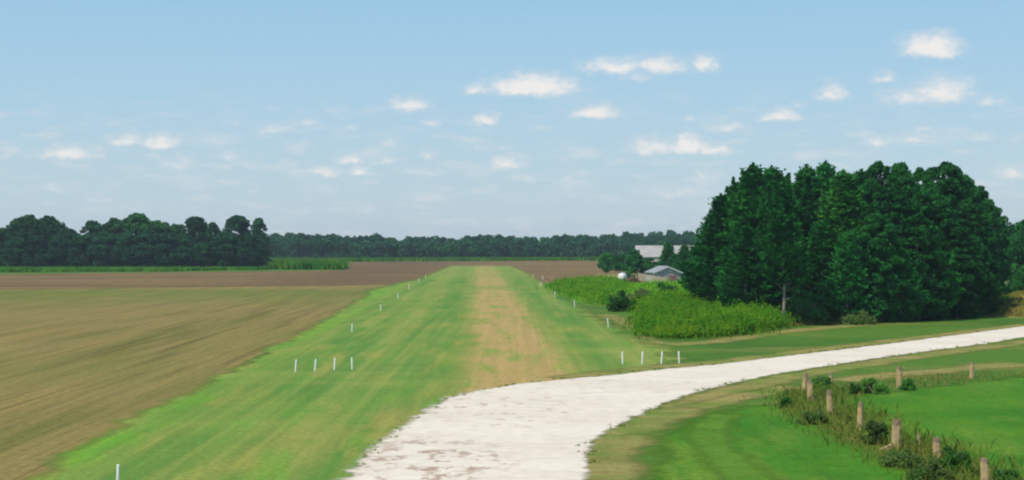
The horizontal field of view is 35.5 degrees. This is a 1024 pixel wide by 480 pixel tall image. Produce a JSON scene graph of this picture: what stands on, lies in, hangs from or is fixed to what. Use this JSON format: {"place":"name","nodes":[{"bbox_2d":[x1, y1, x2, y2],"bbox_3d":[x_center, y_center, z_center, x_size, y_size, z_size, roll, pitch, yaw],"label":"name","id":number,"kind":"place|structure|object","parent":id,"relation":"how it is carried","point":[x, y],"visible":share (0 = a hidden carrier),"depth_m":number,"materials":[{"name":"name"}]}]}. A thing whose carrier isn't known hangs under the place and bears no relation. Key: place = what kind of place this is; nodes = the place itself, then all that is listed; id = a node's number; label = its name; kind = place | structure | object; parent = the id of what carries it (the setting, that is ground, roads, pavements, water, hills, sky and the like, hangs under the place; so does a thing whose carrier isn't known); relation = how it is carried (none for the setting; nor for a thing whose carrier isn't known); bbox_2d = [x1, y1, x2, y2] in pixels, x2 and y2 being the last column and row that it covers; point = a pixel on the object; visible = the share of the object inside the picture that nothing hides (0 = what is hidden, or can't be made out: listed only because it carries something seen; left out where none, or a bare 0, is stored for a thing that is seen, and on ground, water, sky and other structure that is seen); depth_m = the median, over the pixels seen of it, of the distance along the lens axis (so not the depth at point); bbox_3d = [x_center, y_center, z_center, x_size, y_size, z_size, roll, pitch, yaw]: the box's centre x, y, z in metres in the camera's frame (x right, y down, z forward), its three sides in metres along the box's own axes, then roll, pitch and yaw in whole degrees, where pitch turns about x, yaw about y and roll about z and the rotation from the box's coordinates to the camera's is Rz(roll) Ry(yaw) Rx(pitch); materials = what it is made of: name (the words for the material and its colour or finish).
{"place":"outdoors","nodes":[
{"label":"outdoors","id":0,"kind":"place"},
{"bbox_2d":[0,269,274,272],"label":"crop field","id":1,"kind":"structure","parent":0,"point":[116,271],"depth_m":508.50,"materials":[{"name":"green plant"}]},
{"bbox_2d":[0,237,26,266],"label":"broadleaf tree","id":2,"kind":"object","parent":1,"relation":"on","point":[14,245],"visible":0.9,"depth_m":573.03,"materials":[{"name":"green plant"}]},
{"bbox_2d":[0,214,51,265],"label":"broadleaf tree","id":3,"kind":"object","parent":1,"relation":"on","point":[26,226],"visible":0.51,"depth_m":584.69,"materials":[{"name":"green plant"}]},
{"bbox_2d":[18,234,53,266],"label":"broadleaf tree","id":4,"kind":"object","parent":1,"relation":"on","point":[33,255],"visible":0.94,"depth_m":573.28,"materials":[{"name":"green plant"}]},
{"bbox_2d":[43,235,77,266],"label":"broadleaf tree","id":5,"kind":"object","parent":1,"relation":"on","point":[57,249],"visible":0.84,"depth_m":573.04,"materials":[{"name":"green plant"}]},
{"bbox_2d":[50,227,81,251],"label":"broadleaf tree","id":6,"kind":"object","parent":1,"relation":"on","point":[67,233],"visible":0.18,"depth_m":594.88,"materials":[{"name":"green plant"}]},
{"bbox_2d":[62,236,95,266],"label":"broadleaf tree","id":7,"kind":"object","parent":1,"relation":"on","point":[80,243],"visible":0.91,"depth_m":573.22,"materials":[{"name":"green plant"}]},
{"bbox_2d":[78,220,106,265],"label":"pine tree","id":8,"kind":"object","parent":1,"relation":"on","point":[92,228],"visible":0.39,"depth_m":587.11,"materials":[{"name":"green plant"}]},
{"bbox_2d":[84,232,120,266],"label":"broadleaf tree","id":9,"kind":"object","parent":1,"relation":"on","point":[102,242],"visible":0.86,"depth_m":572.67,"materials":[{"name":"green plant"}]},
{"bbox_2d":[101,218,123,240],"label":"broadleaf tree","id":10,"kind":"object","parent":1,"relation":"on","point":[109,225],"visible":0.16,"depth_m":603.42,"materials":[{"name":"green plant"}]},
{"bbox_2d":[106,233,143,266],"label":"broadleaf tree","id":11,"kind":"object","parent":1,"relation":"on","point":[122,246],"visible":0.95,"depth_m":572.09,"materials":[{"name":"green plant"}]},
{"bbox_2d":[115,212,151,265],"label":"broadleaf tree","id":12,"kind":"object","parent":1,"relation":"on","point":[134,223],"visible":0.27,"depth_m":593.81,"materials":[{"name":"green plant"}]},
{"bbox_2d":[0,266,268,271],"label":"crop rows","id":13,"kind":"object","parent":1,"relation":"on","point":[88,269],"visible":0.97,"depth_m":535.53,"materials":[{"name":"green plant"}]},
{"bbox_2d":[128,228,169,266],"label":"broadleaf tree","id":14,"kind":"object","parent":1,"relation":"on","point":[145,244],"visible":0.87,"depth_m":572.40,"materials":[{"name":"green plant"}]},
{"bbox_2d":[143,220,182,263],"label":"broadleaf tree","id":15,"kind":"object","parent":1,"relation":"on","point":[158,226],"visible":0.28,"depth_m":586.45,"materials":[{"name":"green plant"}]},
{"bbox_2d":[149,232,185,266],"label":"broadleaf tree","id":16,"kind":"object","parent":1,"relation":"on","point":[170,239],"visible":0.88,"depth_m":572.75,"materials":[{"name":"green plant"}]},
{"bbox_2d":[168,234,201,266],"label":"broadleaf tree","id":17,"kind":"object","parent":1,"relation":"on","point":[185,245],"visible":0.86,"depth_m":573.12,"materials":[{"name":"green plant"}]},
{"bbox_2d":[180,216,207,265],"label":"pine tree","id":18,"kind":"object","parent":1,"relation":"on","point":[195,225],"visible":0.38,"depth_m":595.59,"materials":[{"name":"green plant"}]},
{"bbox_2d":[188,232,222,266],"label":"broadleaf tree","id":19,"kind":"object","parent":1,"relation":"on","point":[202,252],"visible":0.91,"depth_m":572.17,"materials":[{"name":"green plant"}]},
{"bbox_2d":[208,230,241,266],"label":"broadleaf tree","id":20,"kind":"object","parent":1,"relation":"on","point":[224,241],"visible":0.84,"depth_m":572.41,"materials":[{"name":"green plant"}]},
{"bbox_2d":[222,214,250,265],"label":"pine tree","id":21,"kind":"object","parent":1,"relation":"on","point":[239,224],"visible":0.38,"depth_m":604.27,"materials":[{"name":"green plant"}]},
{"bbox_2d":[232,234,266,266],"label":"broadleaf tree","id":22,"kind":"object","parent":1,"relation":"on","point":[248,249],"visible":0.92,"depth_m":572.60,"materials":[{"name":"green plant"}]},
{"bbox_2d":[249,217,272,265],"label":"pine tree","id":23,"kind":"object","parent":1,"relation":"on","point":[257,225],"visible":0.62,"depth_m":595.72,"materials":[{"name":"green plant"}]},
{"bbox_2d":[267,260,348,269],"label":"crop rows","id":24,"kind":"object","parent":1,"relation":"on","point":[310,265],"visible":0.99,"depth_m":563.79,"materials":[{"name":"green plant"}]},
{"bbox_2d":[0,285,388,479],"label":"stubble field","id":25,"kind":"structure","parent":0,"point":[82,366],"depth_m":146.24,"materials":[{"name":"beige plant"}]},
{"bbox_2d":[0,261,625,289],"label":"ploughed field","id":26,"kind":"structure","parent":0,"point":[373,273],"depth_m":449.02,"materials":[{"name":"soil"}]},
{"bbox_2d":[29,266,687,479],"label":"runway","id":27,"kind":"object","parent":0,"point":[416,347],"visible":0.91,"depth_m":113.41,"materials":[{"name":"green plant"}]},
{"bbox_2d":[269,256,598,261],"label":"crop rows","id":28,"kind":"object","parent":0,"point":[373,259],"visible":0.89,"depth_m":833.89,"materials":[{"name":"green plant"}]},
{"bbox_2d":[0,248,1023,479],"bbox_3d":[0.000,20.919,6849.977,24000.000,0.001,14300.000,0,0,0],"label":"ground","id":29,"kind":"structure","parent":0,"point":[656,455],"depth_m":142.28,"materials":[{"name":"green plant"}]},
{"bbox_2d":[39,215,67,264],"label":"broadleaf tree","id":30,"kind":"object","parent":29,"relation":"on","point":[55,226],"visible":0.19,"depth_m":603.62,"materials":[{"name":"green plant"}]},
{"bbox_2d":[69,230,700,258],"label":"distant woods","id":31,"kind":"object","parent":29,"relation":"on","point":[287,244],"visible":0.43,"depth_m":955.46,"materials":[{"name":"green plant"}]},
{"bbox_2d":[545,274,638,303],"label":"tall weeds","id":32,"kind":"object","parent":29,"relation":"on","point":[601,294],"visible":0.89,"depth_m":292.41,"materials":[{"name":"green plant"}]},
{"bbox_2d":[597,252,615,273],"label":"broadleaf tree","id":33,"kind":"object","parent":29,"relation":"on","point":[607,265],"visible":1,"depth_m":481.55,"materials":[{"name":"green plant"}]},
{"bbox_2d":[605,289,638,311],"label":"bush","id":34,"kind":"object","parent":29,"relation":"on","point":[621,302],"visible":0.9,"depth_m":220.35,"materials":[{"name":"green plant"}]},
{"bbox_2d":[623,276,687,294],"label":"tall weeds","id":35,"kind":"object","parent":29,"relation":"on","point":[647,285],"visible":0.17,"depth_m":285.55,"materials":[{"name":"green plant"}]},
{"bbox_2d":[644,266,682,283],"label":"shed","id":36,"kind":"structure","parent":29,"relation":"on","point":[671,274],"depth_m":367.26,"materials":[{"name":"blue metal"}]},
{"bbox_2d":[635,245,693,269],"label":"barn","id":37,"kind":"structure","parent":29,"relation":"on","point":[651,251],"depth_m":515.52,"materials":[{"name":"white metal"}]},
{"bbox_2d":[654,241,675,266],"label":"cedar tree","id":38,"kind":"object","parent":29,"relation":"on","point":[667,253],"visible":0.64,"depth_m":424.51,"materials":[{"name":"green plant"}]},
{"bbox_2d":[671,245,693,278],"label":"cedar tree","id":39,"kind":"object","parent":29,"relation":"on","point":[682,254],"visible":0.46,"depth_m":379.27,"materials":[{"name":"green plant"}]},
{"bbox_2d":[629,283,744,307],"bbox_3d":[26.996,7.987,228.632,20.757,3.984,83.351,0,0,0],"label":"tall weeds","id":40,"kind":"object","parent":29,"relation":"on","point":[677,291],"visible":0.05,"depth_m":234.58,"materials":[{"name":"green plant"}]},
{"bbox_2d":[675,193,735,303],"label":"cedar tree","id":41,"kind":"object","parent":29,"relation":"on","point":[708,248],"visible":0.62,"depth_m":207.05,"materials":[{"name":"green plant"}]},
{"bbox_2d":[612,284,802,338],"bbox_3d":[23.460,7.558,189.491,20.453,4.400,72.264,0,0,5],"label":"tall weeds","id":42,"kind":"object","parent":29,"relation":"on","point":[760,314],"visible":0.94,"depth_m":172.11,"materials":[{"name":"green plant"}]},
{"bbox_2d":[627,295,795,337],"bbox_3d":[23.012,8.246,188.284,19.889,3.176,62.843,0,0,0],"label":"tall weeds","id":43,"kind":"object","parent":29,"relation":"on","point":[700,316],"visible":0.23,"depth_m":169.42,"materials":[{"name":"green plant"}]},
{"bbox_2d":[711,225,781,308],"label":"cedar tree","id":44,"kind":"object","parent":29,"relation":"on","point":[746,266],"visible":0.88,"depth_m":190.19,"materials":[{"name":"green plant"}]},
{"bbox_2d":[712,162,796,306],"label":"cedar tree","id":45,"kind":"object","parent":29,"relation":"on","point":[752,178],"visible":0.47,"depth_m":195.70,"materials":[{"name":"green plant"}]},
{"bbox_2d":[733,165,816,296],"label":"cedar tree","id":46,"kind":"object","parent":29,"relation":"on","point":[773,173],"visible":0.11,"depth_m":204.10,"materials":[{"name":"green plant"}]},
{"bbox_2d":[748,177,810,323],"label":"cedar tree","id":47,"kind":"object","parent":29,"relation":"on","point":[783,239],"visible":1,"depth_m":181.70,"materials":[{"name":"green plant"}]},
{"bbox_2d":[778,243,820,315],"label":"cedar tree","id":48,"kind":"object","parent":29,"relation":"on","point":[793,291],"visible":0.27,"depth_m":192.79,"materials":[{"name":"green plant"}]},
{"bbox_2d":[786,296,831,320],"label":"bush","id":49,"kind":"object","parent":29,"relation":"on","point":[818,311],"visible":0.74,"depth_m":186.81,"materials":[{"name":"green plant"}]},
{"bbox_2d":[787,163,837,289],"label":"cedar tree","id":50,"kind":"object","parent":29,"relation":"on","point":[807,189],"visible":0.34,"depth_m":209.89,"materials":[{"name":"green plant"}]},
{"bbox_2d":[793,219,848,314],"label":"cedar tree","id":51,"kind":"object","parent":29,"relation":"on","point":[821,247],"visible":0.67,"depth_m":191.44,"materials":[{"name":"green plant"}]},
{"bbox_2d":[812,160,835,211],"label":"cedar tree","id":52,"kind":"object","parent":29,"relation":"on","point":[823,168],"visible":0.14,"depth_m":219.99,"materials":[{"name":"green plant"}]},
{"bbox_2d":[809,169,864,277],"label":"cedar tree","id":53,"kind":"object","parent":29,"relation":"on","point":[842,210],"visible":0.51,"depth_m":207.01,"materials":[{"name":"green plant"}]},
{"bbox_2d":[812,230,872,317],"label":"cedar tree","id":54,"kind":"object","parent":29,"relation":"on","point":[847,265],"visible":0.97,"depth_m":187.90,"materials":[{"name":"green plant"}]},
{"bbox_2d":[785,314,944,324],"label":"tall weeds","id":55,"kind":"object","parent":29,"relation":"on","point":[879,319],"visible":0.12,"depth_m":186.64,"materials":[{"name":"green plant"}]},
{"bbox_2d":[849,236,897,317],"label":"cedar tree","id":56,"kind":"object","parent":29,"relation":"on","point":[871,253],"visible":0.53,"depth_m":190.13,"materials":[{"name":"green plant"}]},
{"bbox_2d":[859,160,897,228],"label":"pine tree","id":57,"kind":"object","parent":29,"relation":"on","point":[873,184],"visible":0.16,"depth_m":210.31,"materials":[{"name":"green plant"}]},
{"bbox_2d":[848,212,910,322],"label":"pine tree","id":58,"kind":"object","parent":29,"relation":"on","point":[881,240],"visible":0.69,"depth_m":189.33,"materials":[{"name":"green plant"}]},
{"bbox_2d":[855,187,921,297],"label":"pine tree","id":59,"kind":"object","parent":29,"relation":"on","point":[901,205],"visible":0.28,"depth_m":200.64,"materials":[{"name":"green plant"}]},
{"bbox_2d":[885,161,917,201],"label":"pine tree","id":60,"kind":"object","parent":29,"relation":"on","point":[906,180],"visible":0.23,"depth_m":213.18,"materials":[{"name":"green plant"}]},
{"bbox_2d":[886,247,931,320],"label":"cedar tree","id":61,"kind":"object","parent":29,"relation":"on","point":[911,273],"visible":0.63,"depth_m":191.75,"materials":[{"name":"green plant"}]},
{"bbox_2d":[890,213,960,320],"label":"pine tree","id":62,"kind":"object","parent":29,"relation":"on","point":[917,231],"visible":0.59,"depth_m":194.65,"materials":[{"name":"green plant"}]},
{"bbox_2d":[829,365,1023,396],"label":"dry grass","id":63,"kind":"structure","parent":29,"relation":"on","point":[931,378],"depth_m":111.03,"materials":[{"name":"green plant"}]},
{"bbox_2d":[912,167,940,226],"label":"pine tree","id":64,"kind":"object","parent":29,"relation":"on","point":[919,174],"visible":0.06,"depth_m":216.64,"materials":[{"name":"green plant"}]},
{"bbox_2d":[907,242,964,319],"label":"cedar tree","id":65,"kind":"object","parent":29,"relation":"on","point":[945,259],"visible":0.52,"depth_m":195.42,"materials":[{"name":"green plant"}]},
{"bbox_2d":[895,188,977,305],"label":"pine tree","id":66,"kind":"object","parent":29,"relation":"on","point":[938,209],"visible":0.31,"depth_m":203.14,"materials":[{"name":"green plant"}]},
{"bbox_2d":[926,161,988,250],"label":"pine tree","id":67,"kind":"object","parent":29,"relation":"on","point":[957,186],"visible":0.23,"depth_m":219.79,"materials":[{"name":"green plant"}]},
{"bbox_2d":[938,224,991,318],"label":"pine tree","id":68,"kind":"object","parent":29,"relation":"on","point":[968,265],"visible":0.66,"depth_m":200.36,"materials":[{"name":"green plant"}]},
{"bbox_2d":[939,199,1006,302],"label":"pine tree","id":69,"kind":"object","parent":29,"relation":"on","point":[966,208],"visible":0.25,"depth_m":209.48,"materials":[{"name":"green plant"}]},
{"bbox_2d":[962,174,994,263],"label":"pine tree","id":70,"kind":"object","parent":29,"relation":"on","point":[976,197],"visible":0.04,"depth_m":226.65,"materials":[{"name":"green plant"}]},
{"bbox_2d":[966,252,1008,313],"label":"cedar tree","id":71,"kind":"object","parent":29,"relation":"on","point":[993,306],"visible":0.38,"depth_m":206.93,"materials":[{"name":"green plant"}]},
{"bbox_2d":[975,185,1010,294],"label":"pine tree","id":72,"kind":"object","parent":29,"relation":"on","point":[989,204],"visible":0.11,"depth_m":233.65,"materials":[{"name":"green plant"}]},
{"bbox_2d":[981,205,1014,295],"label":"pine tree","id":73,"kind":"object","parent":29,"relation":"on","point":[1009,257],"visible":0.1,"depth_m":242.44,"materials":[{"name":"green plant"}]},
{"bbox_2d":[997,222,1017,290],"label":"broadleaf tree","id":74,"kind":"object","parent":29,"relation":"on","point":[1010,227],"visible":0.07,"depth_m":315.52,"materials":[{"name":"green plant"}]},
{"bbox_2d":[1006,220,1023,289],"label":"broadleaf tree","id":75,"kind":"object","parent":29,"relation":"on","point":[1016,248],"visible":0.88,"depth_m":306.45,"materials":[{"name":"green plant"}]},
{"bbox_2d":[1008,266,1023,291],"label":"broadleaf tree","id":76,"kind":"object","parent":29,"relation":"on","point":[1018,279],"visible":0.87,"depth_m":265.66,"materials":[{"name":"green plant"}]},
{"bbox_2d":[0,0,1023,240],"label":"sky","id":77,"kind":"structure","parent":0,"point":[456,119],"materials":[{"name":"blue"}]},
{"bbox_2d":[591,314,634,330],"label":"dry verge","id":78,"kind":"structure","parent":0,"point":[615,318],"depth_m":200.29,"materials":[{"name":"green plant"}]},
{"bbox_2d":[597,273,636,279],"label":"yard","id":79,"kind":"structure","parent":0,"point":[610,274],"depth_m":476.41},
{"bbox_2d":[620,249,648,277],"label":"broadleaf tree","id":80,"kind":"object","parent":79,"relation":"on","point":[635,261],"visible":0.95,"depth_m":424.03,"materials":[{"name":"green plant"}]},
{"bbox_2d":[341,326,1023,479],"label":"road","id":81,"kind":"structure","parent":0,"point":[533,431],"depth_m":86.75,"materials":[{"name":"white gravel"}]},
{"bbox_2d":[677,386,800,407],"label":"dry verge","id":82,"kind":"structure","parent":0,"point":[731,399],"depth_m":97.44,"materials":[{"name":"green plant"}]},
{"bbox_2d":[634,324,882,345],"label":"dry verge","id":83,"kind":"structure","parent":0,"point":[649,340],"depth_m":160.17,"materials":[{"name":"green plant"}]},
{"bbox_2d":[835,309,876,324],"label":"bush","id":84,"kind":"object","parent":83,"relation":"on","point":[864,318],"visible":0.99,"depth_m":185.47,"materials":[{"name":"green plant"}]},
{"bbox_2d":[552,324,1023,377],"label":"dry verge","id":85,"kind":"structure","parent":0,"point":[692,364],"depth_m":134.48,"materials":[{"name":"green plant"}]},
{"bbox_2d":[575,339,1023,479],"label":"dry verge","id":86,"kind":"structure","parent":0,"point":[616,447],"depth_m":86.37,"materials":[{"name":"green plant"}]},
{"bbox_2d":[644,376,1023,479],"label":"pasture","id":87,"kind":"structure","parent":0,"point":[988,412],"depth_m":78.78,"materials":[{"name":"green plant"}]},
{"bbox_2d":[687,414,776,479],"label":"mower track","id":88,"kind":"structure","parent":87,"relation":"on","point":[710,437],"depth_m":73.04,"materials":[{"name":"green plant"}]},
{"bbox_2d":[859,377,889,394],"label":"bush","id":89,"kind":"object","parent":87,"relation":"on","point":[872,385],"visible":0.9,"depth_m":100.53,"materials":[{"name":"green plant"}]},
{"bbox_2d":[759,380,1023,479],"bbox_3d":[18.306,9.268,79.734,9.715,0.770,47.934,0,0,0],"label":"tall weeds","id":90,"kind":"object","parent":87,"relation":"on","point":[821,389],"visible":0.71,"depth_m":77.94,"materials":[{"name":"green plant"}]},
{"bbox_2d":[739,386,1022,479],"bbox_3d":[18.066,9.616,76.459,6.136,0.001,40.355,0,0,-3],"label":"weedy ground","id":91,"kind":"structure","parent":0,"point":[872,449],"depth_m":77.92,"materials":[{"name":"green plant"}]},
{"bbox_2d":[794,409,830,424],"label":"bush","id":92,"kind":"object","parent":91,"relation":"on","point":[809,416],"visible":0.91,"depth_m":83.70,"materials":[{"name":"green plant"}]},
{"bbox_2d":[860,419,889,444],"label":"bush","id":93,"kind":"object","parent":91,"relation":"on","point":[874,429],"visible":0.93,"depth_m":75.38,"materials":[{"name":"green plant"}]},
{"bbox_2d":[891,419,900,448],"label":"fence post","id":94,"kind":"object","parent":91,"relation":"on","point":[896,430],"visible":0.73,"depth_m":73.44,"materials":[{"name":"wood"}]},
{"bbox_2d":[878,448,925,468],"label":"bush","id":95,"kind":"object","parent":91,"relation":"on","point":[894,458],"visible":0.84,"depth_m":67.63,"materials":[{"name":"green plant"}]},
{"bbox_2d":[907,457,954,479],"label":"bush","id":96,"kind":"object","parent":91,"relation":"on","point":[917,472],"visible":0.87,"depth_m":63.79,"materials":[{"name":"green plant"}]},
{"bbox_2d":[936,445,975,472],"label":"bush","id":97,"kind":"object","parent":91,"relation":"on","point":[958,458],"visible":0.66,"depth_m":66.09,"materials":[{"name":"green plant"}]},
{"bbox_2d":[980,457,989,479],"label":"fence post","id":98,"kind":"object","parent":91,"relation":"on","point":[984,468],"visible":0.99,"depth_m":61.81,"materials":[{"name":"wood"}]},
{"bbox_2d":[992,468,1022,479],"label":"bush","id":99,"kind":"object","parent":91,"relation":"on","point":[1009,474],"visible":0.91,"depth_m":62.22,"materials":[{"name":"green plant"}]},
{"bbox_2d":[833,362,1023,381],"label":"dry verge","id":100,"kind":"structure","parent":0,"point":[955,369],"depth_m":117.86,"materials":[{"name":"green plant"}]},
{"bbox_2d":[981,290,1023,317],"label":"grass bank","id":101,"kind":"structure","parent":0,"point":[1009,311],"depth_m":209.90,"materials":[{"name":"green plant"}]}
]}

